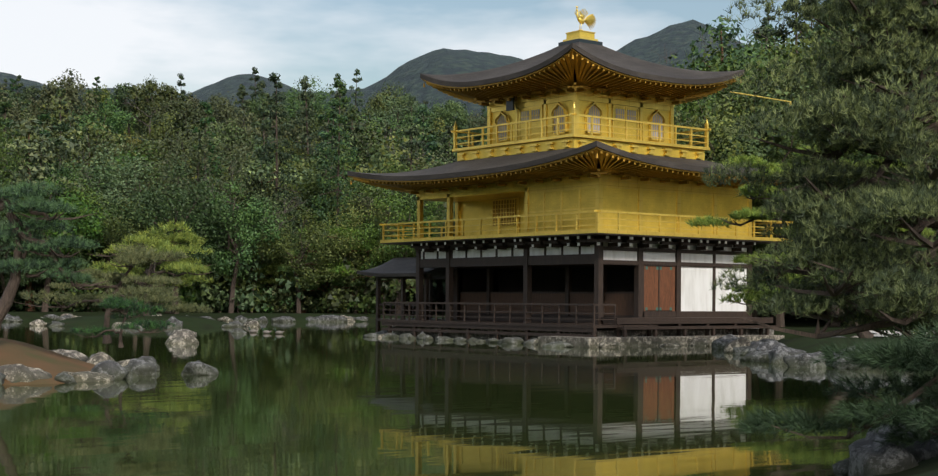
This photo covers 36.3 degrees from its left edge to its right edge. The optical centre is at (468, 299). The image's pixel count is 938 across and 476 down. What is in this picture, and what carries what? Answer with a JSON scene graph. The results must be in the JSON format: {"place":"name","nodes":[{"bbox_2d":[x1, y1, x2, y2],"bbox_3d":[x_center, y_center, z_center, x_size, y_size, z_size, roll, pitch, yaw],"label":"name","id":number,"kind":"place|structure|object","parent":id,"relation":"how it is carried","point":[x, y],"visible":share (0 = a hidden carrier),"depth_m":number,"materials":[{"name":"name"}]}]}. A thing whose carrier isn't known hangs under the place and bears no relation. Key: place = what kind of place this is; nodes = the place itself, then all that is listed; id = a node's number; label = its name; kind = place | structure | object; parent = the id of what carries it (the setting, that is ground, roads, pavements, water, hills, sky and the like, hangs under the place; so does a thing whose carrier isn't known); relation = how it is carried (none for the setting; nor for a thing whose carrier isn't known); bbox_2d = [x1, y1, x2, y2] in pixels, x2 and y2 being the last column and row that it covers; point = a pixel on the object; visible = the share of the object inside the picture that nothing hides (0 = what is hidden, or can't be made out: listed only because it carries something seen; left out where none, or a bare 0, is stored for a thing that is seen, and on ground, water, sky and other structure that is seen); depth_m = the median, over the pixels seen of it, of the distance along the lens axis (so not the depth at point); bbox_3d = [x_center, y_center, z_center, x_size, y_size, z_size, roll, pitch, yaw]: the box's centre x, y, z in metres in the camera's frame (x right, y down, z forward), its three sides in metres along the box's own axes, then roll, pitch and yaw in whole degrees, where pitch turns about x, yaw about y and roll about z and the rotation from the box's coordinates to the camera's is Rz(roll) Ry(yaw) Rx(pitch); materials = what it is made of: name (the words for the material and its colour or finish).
{"place":"outdoors","nodes":[
{"label":"outdoors","id":0,"kind":"place"},
{"bbox_2d":[0,0,856,93],"label":"sky","id":1,"kind":"structure","parent":0,"point":[208,42],"materials":[{"name":"white"}]},
{"bbox_2d":[0,320,937,475],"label":"pond water","id":2,"kind":"structure","parent":0,"point":[321,399],"depth_m":21.60,"materials":[{"name":"green liquid"}]},
{"bbox_2d":[0,19,937,475],"bbox_3d":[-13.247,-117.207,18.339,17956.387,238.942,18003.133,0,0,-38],"label":"ground","id":3,"kind":"structure","parent":0,"point":[678,37],"depth_m":953.86,"materials":[{"name":"green plant"}]},
{"bbox_2d":[0,100,35,290],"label":"tree","id":4,"kind":"object","parent":3,"relation":"on","point":[6,123],"visible":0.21,"depth_m":112.04,"materials":[{"name":"green plant"}]},
{"bbox_2d":[0,118,39,250],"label":"tree","id":5,"kind":"object","parent":3,"relation":"on","point":[3,154],"visible":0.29,"depth_m":103.31,"materials":[{"name":"green plant"}]},
{"bbox_2d":[0,83,39,142],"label":"tree","id":6,"kind":"object","parent":3,"relation":"on","point":[10,116],"visible":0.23,"depth_m":194.63,"materials":[{"name":"green plant"}]},
{"bbox_2d":[0,211,51,311],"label":"tree","id":7,"kind":"object","parent":3,"relation":"on","point":[7,278],"visible":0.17,"depth_m":103.00,"materials":[{"name":"green plant"}]},
{"bbox_2d":[19,85,51,117],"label":"tree","id":8,"kind":"object","parent":3,"relation":"on","point":[28,91],"visible":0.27,"depth_m":284.44,"materials":[{"name":"green plant"}]},
{"bbox_2d":[0,118,92,311],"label":"tree","id":9,"kind":"object","parent":3,"relation":"on","point":[35,152],"visible":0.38,"depth_m":109.26,"materials":[{"name":"green plant"}]},
{"bbox_2d":[0,178,106,329],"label":"pine","id":10,"kind":"object","parent":3,"relation":"on","point":[15,240],"visible":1,"depth_m":28.71,"materials":[{"name":"green plant"}]},
{"bbox_2d":[0,172,111,311],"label":"tree","id":11,"kind":"object","parent":3,"relation":"on","point":[61,233],"visible":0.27,"depth_m":105.99,"materials":[{"name":"green plant"}]},
{"bbox_2d":[23,68,100,136],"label":"tree","id":12,"kind":"object","parent":3,"relation":"on","point":[72,92],"visible":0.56,"depth_m":211.55,"materials":[{"name":"green plant"}]},
{"bbox_2d":[15,91,125,179],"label":"tree","id":13,"kind":"object","parent":3,"relation":"on","point":[102,134],"visible":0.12,"depth_m":150.62,"materials":[{"name":"green plant"}]},
{"bbox_2d":[37,121,103,308],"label":"tree","id":14,"kind":"object","parent":3,"relation":"on","point":[60,128],"visible":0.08,"depth_m":117.81,"materials":[{"name":"green plant"}]},
{"bbox_2d":[26,175,119,311],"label":"tree","id":15,"kind":"object","parent":3,"relation":"on","point":[95,198],"visible":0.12,"depth_m":108.55,"materials":[{"name":"green plant"}]},
{"bbox_2d":[24,157,122,310],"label":"tree","id":16,"kind":"object","parent":3,"relation":"on","point":[73,174],"visible":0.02,"depth_m":114.84,"materials":[{"name":"green plant"}]},
{"bbox_2d":[35,181,133,270],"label":"tree","id":17,"kind":"object","parent":3,"relation":"on","point":[101,258],"visible":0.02,"depth_m":110.92,"materials":[{"name":"green plant"}]},
{"bbox_2d":[62,127,136,172],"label":"tree","id":18,"kind":"object","parent":3,"relation":"on","point":[123,146],"visible":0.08,"depth_m":167.83,"materials":[{"name":"green plant"}]},
{"bbox_2d":[72,93,137,141],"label":"tree","id":19,"kind":"object","parent":3,"relation":"on","point":[115,124],"visible":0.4,"depth_m":208.26,"materials":[{"name":"green plant"}]},
{"bbox_2d":[63,138,147,188],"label":"tree","id":20,"kind":"object","parent":3,"relation":"on","point":[94,157],"visible":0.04,"depth_m":141.86,"materials":[{"name":"green plant"}]},
{"bbox_2d":[71,119,139,160],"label":"tree","id":21,"kind":"object","parent":3,"relation":"on","point":[96,125],"visible":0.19,"depth_m":190.74,"materials":[{"name":"green plant"}]},
{"bbox_2d":[69,205,146,311],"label":"tree","id":22,"kind":"object","parent":3,"relation":"on","point":[86,258],"visible":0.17,"depth_m":108.66,"materials":[{"name":"green plant"}]},
{"bbox_2d":[15,243,213,343],"bbox_3d":[-8.435,-0.209,35.936,4.554,2.638,4.996,0,0,-39],"label":"island pine","id":23,"kind":"object","parent":3,"relation":"on","point":[140,256],"visible":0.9,"depth_m":36.02,"materials":[{"name":"green plant"}]},
{"bbox_2d":[69,294,175,347],"bbox_3d":[-7.854,0.479,33.383,2.406,1.262,2.501,0,0,32],"label":"pine tree","id":24,"kind":"object","parent":3,"relation":"on","point":[111,303],"visible":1,"depth_m":33.12,"materials":[{"name":"green plant"}]},
{"bbox_2d":[104,82,156,136],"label":"tree","id":25,"kind":"object","parent":3,"relation":"on","point":[120,94],"visible":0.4,"depth_m":254.00,"materials":[{"name":"green plant"}]},
{"bbox_2d":[88,139,173,196],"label":"tree","id":26,"kind":"object","parent":3,"relation":"on","point":[125,158],"depth_m":145.84,"materials":[{"name":"green plant"}]},
{"bbox_2d":[71,140,201,248],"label":"tree","id":27,"kind":"object","parent":3,"relation":"on","point":[135,180],"visible":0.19,"depth_m":114.57,"materials":[{"name":"green plant"}]},
{"bbox_2d":[99,194,173,312],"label":"tree","id":28,"kind":"object","parent":3,"relation":"on","point":[112,230],"visible":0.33,"depth_m":105.68,"materials":[{"name":"green plant"}]},
{"bbox_2d":[86,218,214,315],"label":"islet pine","id":29,"kind":"object","parent":3,"relation":"on","point":[185,265],"visible":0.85,"depth_m":83.14,"materials":[{"name":"green plant"}]},
{"bbox_2d":[124,80,188,135],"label":"tree","id":30,"kind":"object","parent":3,"relation":"on","point":[158,91],"visible":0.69,"depth_m":244.77,"materials":[{"name":"green plant"}]},
{"bbox_2d":[101,143,221,215],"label":"tree","id":31,"kind":"object","parent":3,"relation":"on","point":[164,164],"visible":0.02,"depth_m":122.34,"materials":[{"name":"green plant"}]},
{"bbox_2d":[140,105,203,161],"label":"tree","id":32,"kind":"object","parent":3,"relation":"on","point":[160,130],"visible":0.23,"depth_m":192.51,"materials":[{"name":"green plant"}]},
{"bbox_2d":[111,159,245,313],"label":"tree","id":33,"kind":"object","parent":3,"relation":"on","point":[161,206],"visible":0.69,"depth_m":105.60,"materials":[{"name":"green plant"}]},
{"bbox_2d":[151,273,212,311],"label":"shrub","id":34,"kind":"object","parent":3,"relation":"on","point":[182,298],"visible":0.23,"depth_m":108.54,"materials":[{"name":"green plant"}]},
{"bbox_2d":[146,93,221,152],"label":"tree","id":35,"kind":"object","parent":3,"relation":"on","point":[196,112],"visible":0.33,"depth_m":218.06,"materials":[{"name":"green plant"}]},
{"bbox_2d":[190,101,224,282],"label":"tree","id":36,"kind":"object","parent":3,"relation":"on","point":[207,108],"visible":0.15,"depth_m":131.53,"materials":[{"name":"green plant"}]},
{"bbox_2d":[185,265,246,312],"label":"shrub","id":37,"kind":"object","parent":3,"relation":"on","point":[206,287],"visible":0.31,"depth_m":108.06,"materials":[{"name":"green plant"}]},
{"bbox_2d":[136,116,297,311],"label":"tree","id":38,"kind":"object","parent":3,"relation":"on","point":[237,154],"visible":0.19,"depth_m":114.57,"materials":[{"name":"green plant"}]},
{"bbox_2d":[202,118,259,177],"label":"tree","id":39,"kind":"object","parent":3,"relation":"on","point":[231,137],"visible":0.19,"depth_m":189.54,"materials":[{"name":"green plant"}]},
{"bbox_2d":[179,177,287,312],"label":"tree","id":40,"kind":"object","parent":3,"relation":"on","point":[255,213],"visible":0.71,"depth_m":106.90,"materials":[{"name":"green plant"}]},
{"bbox_2d":[191,91,275,155],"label":"tree","id":41,"kind":"object","parent":3,"relation":"on","point":[224,116],"visible":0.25,"depth_m":214.49,"materials":[{"name":"green plant"}]},
{"bbox_2d":[164,161,305,312],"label":"tree","id":42,"kind":"object","parent":3,"relation":"on","point":[239,284],"visible":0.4,"depth_m":108.65,"materials":[{"name":"green plant"}]},
{"bbox_2d":[206,270,267,312],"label":"shrub","id":43,"kind":"object","parent":3,"relation":"on","point":[254,286],"visible":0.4,"depth_m":109.57,"materials":[{"name":"green plant"}]},
{"bbox_2d":[227,89,255,148],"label":"tree","id":44,"kind":"object","parent":3,"relation":"on","point":[242,102],"visible":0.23,"depth_m":234.73,"materials":[{"name":"green plant"}]},
{"bbox_2d":[192,254,309,312],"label":"shrub","id":45,"kind":"object","parent":3,"relation":"on","point":[250,298],"visible":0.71,"depth_m":108.33,"materials":[{"name":"green plant"}]},
{"bbox_2d":[210,251,292,312],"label":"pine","id":46,"kind":"object","parent":3,"relation":"on","point":[265,271],"visible":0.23,"depth_m":111.02,"materials":[{"name":"green plant"}]},
{"bbox_2d":[175,152,332,283],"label":"tree","id":47,"kind":"object","parent":3,"relation":"on","point":[264,176],"visible":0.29,"depth_m":114.84,"materials":[{"name":"green plant"}]},
{"bbox_2d":[249,103,283,184],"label":"tree","id":48,"kind":"object","parent":3,"relation":"on","point":[265,112],"visible":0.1,"depth_m":165.23,"materials":[{"name":"green plant"}]},
{"bbox_2d":[228,189,308,312],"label":"tree","id":49,"kind":"object","parent":3,"relation":"on","point":[276,221],"visible":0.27,"depth_m":112.50,"materials":[{"name":"green plant"}]},
{"bbox_2d":[226,97,311,164],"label":"tree","id":50,"kind":"object","parent":3,"relation":"on","point":[285,132],"visible":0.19,"depth_m":186.86,"materials":[{"name":"green plant"}]},
{"bbox_2d":[248,92,290,136],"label":"tree","id":51,"kind":"object","parent":3,"relation":"on","point":[252,106],"visible":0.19,"depth_m":261.09,"materials":[{"name":"green plant"}]},
{"bbox_2d":[213,138,333,290],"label":"tree","id":52,"kind":"object","parent":3,"relation":"on","point":[296,165],"visible":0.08,"depth_m":128.29,"materials":[{"name":"green plant"}]},
{"bbox_2d":[244,264,303,312],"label":"shrub","id":53,"kind":"object","parent":3,"relation":"on","point":[278,290],"visible":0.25,"depth_m":111.27,"materials":[{"name":"green plant"}]},
{"bbox_2d":[241,72,312,311],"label":"tree","id":54,"kind":"object","parent":3,"relation":"on","point":[279,96],"visible":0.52,"depth_m":115.88,"materials":[{"name":"green plant"}]},
{"bbox_2d":[262,288,307,312],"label":"shrub","id":55,"kind":"object","parent":3,"relation":"on","point":[283,308],"visible":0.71,"depth_m":109.73,"materials":[{"name":"green plant"}]},
{"bbox_2d":[253,207,351,312],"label":"tree","id":56,"kind":"object","parent":3,"relation":"on","point":[310,275],"visible":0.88,"depth_m":108.47,"materials":[{"name":"green plant"}]},
{"bbox_2d":[289,79,320,170],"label":"tree","id":57,"kind":"object","parent":3,"relation":"on","point":[309,109],"visible":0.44,"depth_m":185.32,"materials":[{"name":"green plant"}]},
{"bbox_2d":[246,234,363,312],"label":"tree","id":58,"kind":"object","parent":3,"relation":"on","point":[289,269],"visible":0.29,"depth_m":110.81,"materials":[{"name":"green plant"}]},
{"bbox_2d":[292,288,324,312],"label":"shrub","id":59,"kind":"object","parent":3,"relation":"on","point":[305,306],"visible":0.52,"depth_m":111.33,"materials":[{"name":"green plant"}]},
{"bbox_2d":[283,74,335,128],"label":"tree","id":60,"kind":"object","parent":3,"relation":"on","point":[292,111],"visible":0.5,"depth_m":292.54,"materials":[{"name":"green plant"}]},
{"bbox_2d":[294,109,351,287],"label":"tree","id":61,"kind":"object","parent":3,"relation":"on","point":[330,127],"visible":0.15,"depth_m":132.55,"materials":[{"name":"green plant"}]},
{"bbox_2d":[308,102,347,170],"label":"tree","id":62,"kind":"object","parent":3,"relation":"on","point":[325,134],"visible":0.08,"depth_m":167.95,"materials":[{"name":"green plant"}]},
{"bbox_2d":[303,79,367,295],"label":"tree","id":63,"kind":"object","parent":3,"relation":"on","point":[338,131],"visible":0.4,"depth_m":117.61,"materials":[{"name":"green plant"}]},
{"bbox_2d":[319,282,355,312],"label":"shrub","id":64,"kind":"object","parent":3,"relation":"on","point":[324,300],"visible":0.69,"depth_m":109.96,"materials":[{"name":"green plant"}]},
{"bbox_2d":[293,150,382,229],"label":"tree","id":65,"kind":"object","parent":3,"relation":"on","point":[312,185],"visible":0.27,"depth_m":122.20,"materials":[{"name":"green plant"}]},
{"bbox_2d":[284,226,397,312],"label":"tree","id":66,"kind":"object","parent":3,"relation":"on","point":[343,269],"visible":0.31,"depth_m":110.12,"materials":[{"name":"green plant"}]},
{"bbox_2d":[304,107,384,172],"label":"tree","id":67,"kind":"object","parent":3,"relation":"on","point":[356,134],"visible":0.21,"depth_m":199.84,"materials":[{"name":"green plant"}]},
{"bbox_2d":[297,127,401,192],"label":"tree","id":68,"kind":"object","parent":3,"relation":"on","point":[315,166],"visible":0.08,"depth_m":148.40,"materials":[{"name":"green plant"}]},
{"bbox_2d":[333,105,368,189],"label":"tree","id":69,"kind":"object","parent":3,"relation":"on","point":[350,114],"visible":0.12,"depth_m":154.65,"materials":[{"name":"green plant"}]},
{"bbox_2d":[307,255,400,313],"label":"tree","id":70,"kind":"object","parent":3,"relation":"on","point":[347,297],"visible":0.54,"depth_m":109.63,"materials":[{"name":"green plant"}]},
{"bbox_2d":[346,69,367,147],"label":"tree","id":71,"kind":"object","parent":3,"relation":"on","point":[355,94],"visible":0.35,"depth_m":270.75,"materials":[{"name":"green plant"}]},
{"bbox_2d":[326,195,414,313],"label":"tree","id":72,"kind":"object","parent":3,"relation":"on","point":[358,255],"visible":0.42,"depth_m":110.04,"materials":[{"name":"green plant"}]},
{"bbox_2d":[355,112,387,164],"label":"tree","id":73,"kind":"object","parent":3,"relation":"on","point":[370,129],"visible":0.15,"depth_m":217.49,"materials":[{"name":"green plant"}]},
{"bbox_2d":[339,263,415,315],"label":"shrub","id":74,"kind":"object","parent":3,"relation":"on","point":[367,302],"visible":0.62,"depth_m":108.96,"materials":[{"name":"green plant"}]},
{"bbox_2d":[360,86,407,136],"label":"tree","id":75,"kind":"object","parent":3,"relation":"on","point":[379,104],"visible":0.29,"depth_m":302.14,"materials":[{"name":"green plant"}]},
{"bbox_2d":[334,126,435,282],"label":"tree","id":76,"kind":"object","parent":3,"relation":"on","point":[392,155],"visible":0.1,"depth_m":138.82,"materials":[{"name":"green plant"}]},
{"bbox_2d":[338,188,445,313],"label":"tree","id":77,"kind":"object","parent":3,"relation":"on","point":[404,248],"visible":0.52,"depth_m":108.71,"materials":[{"name":"green plant"}]},
{"bbox_2d":[367,81,420,134],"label":"tree","id":78,"kind":"object","parent":3,"relation":"on","point":[393,105],"visible":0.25,"depth_m":285.45,"materials":[{"name":"green plant"}]},
{"bbox_2d":[346,170,444,312],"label":"tree","id":79,"kind":"object","parent":3,"relation":"on","point":[367,202],"visible":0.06,"depth_m":113.03,"materials":[{"name":"green plant"}]},
{"bbox_2d":[368,89,427,141],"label":"tree","id":80,"kind":"object","parent":3,"relation":"on","point":[394,114],"visible":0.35,"depth_m":244.59,"materials":[{"name":"green plant"}]},
{"bbox_2d":[358,155,454,311],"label":"tree","id":81,"kind":"object","parent":3,"relation":"on","point":[395,168],"visible":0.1,"depth_m":119.02,"materials":[{"name":"green plant"}]},
{"bbox_2d":[364,116,462,172],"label":"tree","id":82,"kind":"object","parent":3,"relation":"on","point":[385,155],"visible":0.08,"depth_m":160.77,"materials":[{"name":"green plant"}]},
{"bbox_2d":[384,125,445,304],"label":"tree","id":83,"kind":"object","parent":3,"relation":"on","point":[412,131],"visible":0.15,"depth_m":125.54,"materials":[{"name":"green plant"}]},
{"bbox_2d":[392,159,454,282],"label":"tree","id":84,"kind":"object","parent":3,"relation":"on","point":[403,193],"visible":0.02,"depth_m":112.36,"materials":[{"name":"green plant"}]},
{"bbox_2d":[385,116,462,164],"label":"tree","id":85,"kind":"object","parent":3,"relation":"on","point":[438,136],"visible":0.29,"depth_m":191.75,"materials":[{"name":"green plant"}]},
{"bbox_2d":[409,104,440,166],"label":"tree","id":86,"kind":"object","parent":3,"relation":"on","point":[423,111],"visible":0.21,"depth_m":167.78,"materials":[{"name":"green plant"}]},
{"bbox_2d":[412,149,455,305],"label":"tree","id":87,"kind":"object","parent":3,"relation":"on","point":[432,165],"visible":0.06,"depth_m":130.34,"materials":[{"name":"green plant"}]},
{"bbox_2d":[428,100,473,144],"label":"tree","id":88,"kind":"object","parent":3,"relation":"on","point":[451,109],"visible":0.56,"depth_m":277.19,"materials":[{"name":"green plant"}]},
{"bbox_2d":[0,313,937,475],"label":"rocks","id":89,"kind":"object","parent":3,"relation":"on","point":[863,459],"visible":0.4,"depth_m":33.21,"materials":[{"name":"stone"}]},
{"bbox_2d":[375,30,790,346],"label":"temple pavilion","id":90,"kind":"structure","parent":3,"relation":"on","point":[590,259],"depth_m":57.36,"materials":[{"name":"gold metal"}]},
{"bbox_2d":[347,42,823,276],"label":"kinkaku roofs","id":91,"kind":"structure","parent":90,"relation":"attached to","point":[582,64],"depth_m":57.47,"materials":[{"name":"wood"}]},
{"bbox_2d":[674,106,724,159],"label":"tree","id":92,"kind":"object","parent":3,"relation":"on","point":[682,130],"visible":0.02,"depth_m":69.33,"materials":[{"name":"green plant"}]},
{"bbox_2d":[664,48,805,160],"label":"tree","id":93,"kind":"object","parent":3,"relation":"on","point":[761,66],"visible":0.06,"depth_m":72.13,"materials":[{"name":"green plant"}]},
{"bbox_2d":[676,15,801,115],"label":"tree","id":94,"kind":"object","parent":3,"relation":"on","point":[721,28],"visible":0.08,"depth_m":100.71,"materials":[{"name":"green plant"}]},
{"bbox_2d":[673,32,811,316],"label":"tree","id":95,"kind":"object","parent":3,"relation":"on","point":[714,61],"visible":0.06,"depth_m":81.50,"materials":[{"name":"green plant"}]},
{"bbox_2d":[677,94,808,252],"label":"tree","id":96,"kind":"object","parent":3,"relation":"on","point":[718,123],"visible":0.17,"depth_m":66.70,"materials":[{"name":"green plant"}]},
{"bbox_2d":[712,67,843,322],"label":"tree","id":97,"kind":"object","parent":3,"relation":"on","point":[729,96],"visible":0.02,"depth_m":75.79,"materials":[{"name":"green plant"}]},
{"bbox_2d":[706,115,860,326],"bbox_3d":[13.799,-3.339,63.718,8.400,9.760,6.918,0,0,-36],"label":"tree","id":98,"kind":"object","parent":3,"relation":"on","point":[779,320],"visible":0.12,"depth_m":63.19,"materials":[{"name":"green plant"}]},
{"bbox_2d":[754,0,821,318],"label":"tree","id":99,"kind":"object","parent":3,"relation":"on","point":[781,31],"visible":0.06,"depth_m":89.70,"materials":[{"name":"green plant"}]},
{"bbox_2d":[686,141,936,337],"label":"pine by pavilion","id":100,"kind":"object","parent":3,"relation":"on","point":[751,215],"visible":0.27,"depth_m":45.11,"materials":[{"name":"green plant"}]},
{"bbox_2d":[696,0,937,340],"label":"pine","id":101,"kind":"object","parent":3,"relation":"on","point":[899,78],"visible":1,"depth_m":23.57,"materials":[{"name":"green plant"}]},
{"bbox_2d":[705,63,935,326],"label":"tree","id":102,"kind":"object","parent":3,"relation":"on","point":[755,143],"visible":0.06,"depth_m":66.48,"materials":[{"name":"green plant"}]},
{"bbox_2d":[730,4,911,322],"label":"tree","id":103,"kind":"object","parent":3,"relation":"on","point":[806,41],"visible":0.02,"depth_m":75.78,"materials":[{"name":"green plant"}]},
{"bbox_2d":[731,319,937,451],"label":"pine bough","id":104,"kind":"object","parent":3,"relation":"on","point":[907,356],"visible":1,"depth_m":12.67,"materials":[{"name":"green plant"}]},
{"bbox_2d":[739,24,937,321],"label":"tree","id":105,"kind":"object","parent":3,"relation":"on","point":[764,99],"visible":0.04,"depth_m":69.58,"materials":[{"name":"green plant"}]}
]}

